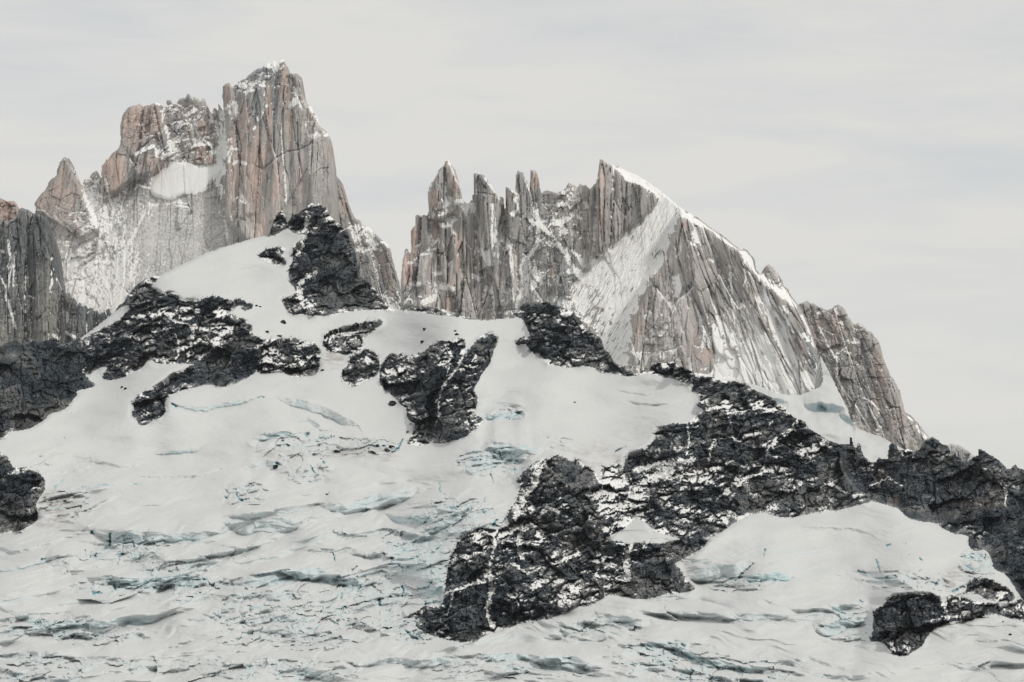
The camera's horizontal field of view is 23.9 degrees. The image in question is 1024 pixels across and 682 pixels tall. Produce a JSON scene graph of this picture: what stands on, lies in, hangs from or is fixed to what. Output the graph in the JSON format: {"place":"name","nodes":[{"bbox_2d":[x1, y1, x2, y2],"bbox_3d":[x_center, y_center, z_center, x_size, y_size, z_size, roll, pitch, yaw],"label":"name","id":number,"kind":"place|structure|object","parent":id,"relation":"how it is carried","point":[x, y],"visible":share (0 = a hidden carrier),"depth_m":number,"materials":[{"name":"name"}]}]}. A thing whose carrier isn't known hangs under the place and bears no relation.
{"place":"outdoors","nodes":[
{"label":"outdoors","id":0,"kind":"place"},
{"bbox_2d":[0,338,94,437],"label":"cliff","id":1,"kind":"structure","parent":0,"point":[40,382],"depth_m":3811.15,"materials":[{"name":"black stone"}]},
{"bbox_2d":[0,208,111,345],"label":"cliff","id":2,"kind":"structure","parent":0,"point":[38,303],"depth_m":4622.51,"materials":[{"name":"grey stone"}]},
{"bbox_2d":[0,198,18,221],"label":"rock knoll","id":3,"kind":"structure","parent":2,"relation":"on","point":[9,210],"depth_m":5271.05,"materials":[{"name":"stone"}]},
{"bbox_2d":[35,59,339,313],"bbox_3d":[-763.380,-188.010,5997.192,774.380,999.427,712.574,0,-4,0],"label":"granite peak","id":4,"kind":"structure","parent":0,"point":[183,180],"depth_m":5780.73,"materials":[{"name":"grey stone"}]},
{"bbox_2d":[337,177,400,308],"bbox_3d":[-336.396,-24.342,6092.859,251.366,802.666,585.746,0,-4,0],"label":"mountain shoulder","id":5,"kind":"object","parent":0,"point":[376,268],"visible":0.22,"depth_m":5934.29},
{"bbox_2d":[0,229,1023,681],"bbox_3d":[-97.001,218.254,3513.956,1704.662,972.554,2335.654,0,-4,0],"label":"glacier","id":6,"kind":"object","parent":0,"point":[190,535],"visible":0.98,"depth_m":3139.16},
{"bbox_2d":[0,452,44,532],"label":"rock buttress","id":7,"kind":"object","parent":6,"relation":"on","point":[22,490],"visible":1,"depth_m":3322.42,"materials":[{"name":"black stone"}]},
{"bbox_2d":[81,276,252,379],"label":"rock ridge","id":8,"kind":"object","parent":6,"relation":"on","point":[154,325],"visible":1,"depth_m":3982.99,"materials":[{"name":"black stone"}]},
{"bbox_2d":[132,335,261,424],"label":"rock rib","id":9,"kind":"object","parent":6,"relation":"on","point":[227,364],"visible":1,"depth_m":3839.33,"materials":[{"name":"black stone"}]},
{"bbox_2d":[241,303,252,310],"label":"rock outcrop","id":10,"kind":"object","parent":6,"relation":"on","point":[246,306],"visible":1,"depth_m":4062.24,"materials":[{"name":"grey stone"}]},
{"bbox_2d":[259,246,285,265],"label":"rock outcrop","id":11,"kind":"object","parent":6,"relation":"on","point":[272,255],"visible":1,"depth_m":4326.09,"materials":[{"name":"black stone"}]},
{"bbox_2d":[256,338,320,376],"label":"rock outcrop","id":12,"kind":"object","parent":6,"relation":"on","point":[293,357],"visible":1,"depth_m":3914.82,"materials":[{"name":"black stone"}]},
{"bbox_2d":[265,203,394,315],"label":"nunatak","id":13,"kind":"structure","parent":6,"relation":"on","point":[325,279],"depth_m":4265.34,"materials":[{"name":"black stone"}]},
{"bbox_2d":[323,319,382,386],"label":"rock outcrop","id":14,"kind":"object","parent":6,"relation":"on","point":[361,367],"visible":1,"depth_m":3968.81,"materials":[{"name":"black stone"}]},
{"bbox_2d":[389,401,396,405],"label":"boulder","id":15,"kind":"object","parent":6,"relation":"on","point":[392,403],"visible":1,"depth_m":3771.52,"materials":[{"name":"black stone"}]},
{"bbox_2d":[400,306,473,319],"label":"rock outcrop","id":16,"kind":"object","parent":6,"relation":"on","point":[434,311],"visible":1,"depth_m":4022.07,"materials":[{"name":"grey stone"}]},
{"bbox_2d":[379,332,496,445],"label":"rock outcrop","id":17,"kind":"object","parent":6,"relation":"on","point":[431,388],"visible":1,"depth_m":3745.02,"materials":[{"name":"black stone"}]},
{"bbox_2d":[508,301,646,376],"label":"rock outcrop","id":18,"kind":"object","parent":6,"relation":"on","point":[562,336],"visible":1,"depth_m":3921.06,"materials":[{"name":"black stone"}]},
{"bbox_2d":[601,463,635,536],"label":"snow patch","id":19,"kind":"object","parent":6,"relation":"on","point":[621,518],"visible":1,"depth_m":3303.28,"materials":[{"name":"white snow"}]},
{"bbox_2d":[620,361,870,538],"bbox_3d":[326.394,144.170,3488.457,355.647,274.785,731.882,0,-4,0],"label":"rock ridge","id":20,"kind":"object","parent":6,"relation":"on","point":[735,451],"visible":1,"depth_m":3459.79,"materials":[{"name":"black stone"}]},
{"bbox_2d":[845,437,1023,600],"bbox_3d":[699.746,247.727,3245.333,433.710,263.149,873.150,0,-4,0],"label":"rock ridge","id":21,"kind":"object","parent":6,"relation":"on","point":[978,500],"visible":1,"depth_m":3461.19,"materials":[{"name":"black stone"}]},
{"bbox_2d":[869,594,1023,655],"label":"rock buttress","id":22,"kind":"object","parent":6,"relation":"on","point":[905,627],"visible":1,"depth_m":2853.78,"materials":[{"name":"black stone"}]},
{"bbox_2d":[963,576,1014,601],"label":"rock outcrop","id":23,"kind":"object","parent":6,"relation":"on","point":[989,590],"visible":1,"depth_m":2982.31,"materials":[{"name":"grey stone"}]},
{"bbox_2d":[0,0,1023,469],"label":"sky","id":24,"kind":"structure","parent":0,"point":[868,153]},
{"bbox_2d":[415,456,707,641],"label":"cliff","id":25,"kind":"structure","parent":0,"point":[551,552],"depth_m":3049.64,"materials":[{"name":"black stone"}]},
{"bbox_2d":[401,159,818,394],"bbox_3d":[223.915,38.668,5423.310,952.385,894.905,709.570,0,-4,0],"label":"granite peak","id":26,"kind":"structure","parent":0,"point":[635,273],"depth_m":5281.10,"materials":[{"name":"grey stone"}]},
{"bbox_2d":[727,356,903,461],"bbox_3d":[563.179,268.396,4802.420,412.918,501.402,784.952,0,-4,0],"label":"snow basin","id":27,"kind":"object","parent":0,"point":[821,409],"visible":0.16,"depth_m":4795.74,"materials":[{"name":"white snow"}]},
{"bbox_2d":[798,301,929,450],"bbox_3d":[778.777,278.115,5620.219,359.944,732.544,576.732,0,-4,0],"label":"granite peak","id":28,"kind":"structure","parent":0,"point":[849,351],"depth_m":5462.22,"materials":[{"name":"grey stone"}]},
{"bbox_2d":[943,444,973,460],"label":"snow patch","id":29,"kind":"object","parent":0,"point":[965,455],"visible":0.08,"depth_m":7045.20,"materials":[{"name":"white snow"}]}
]}

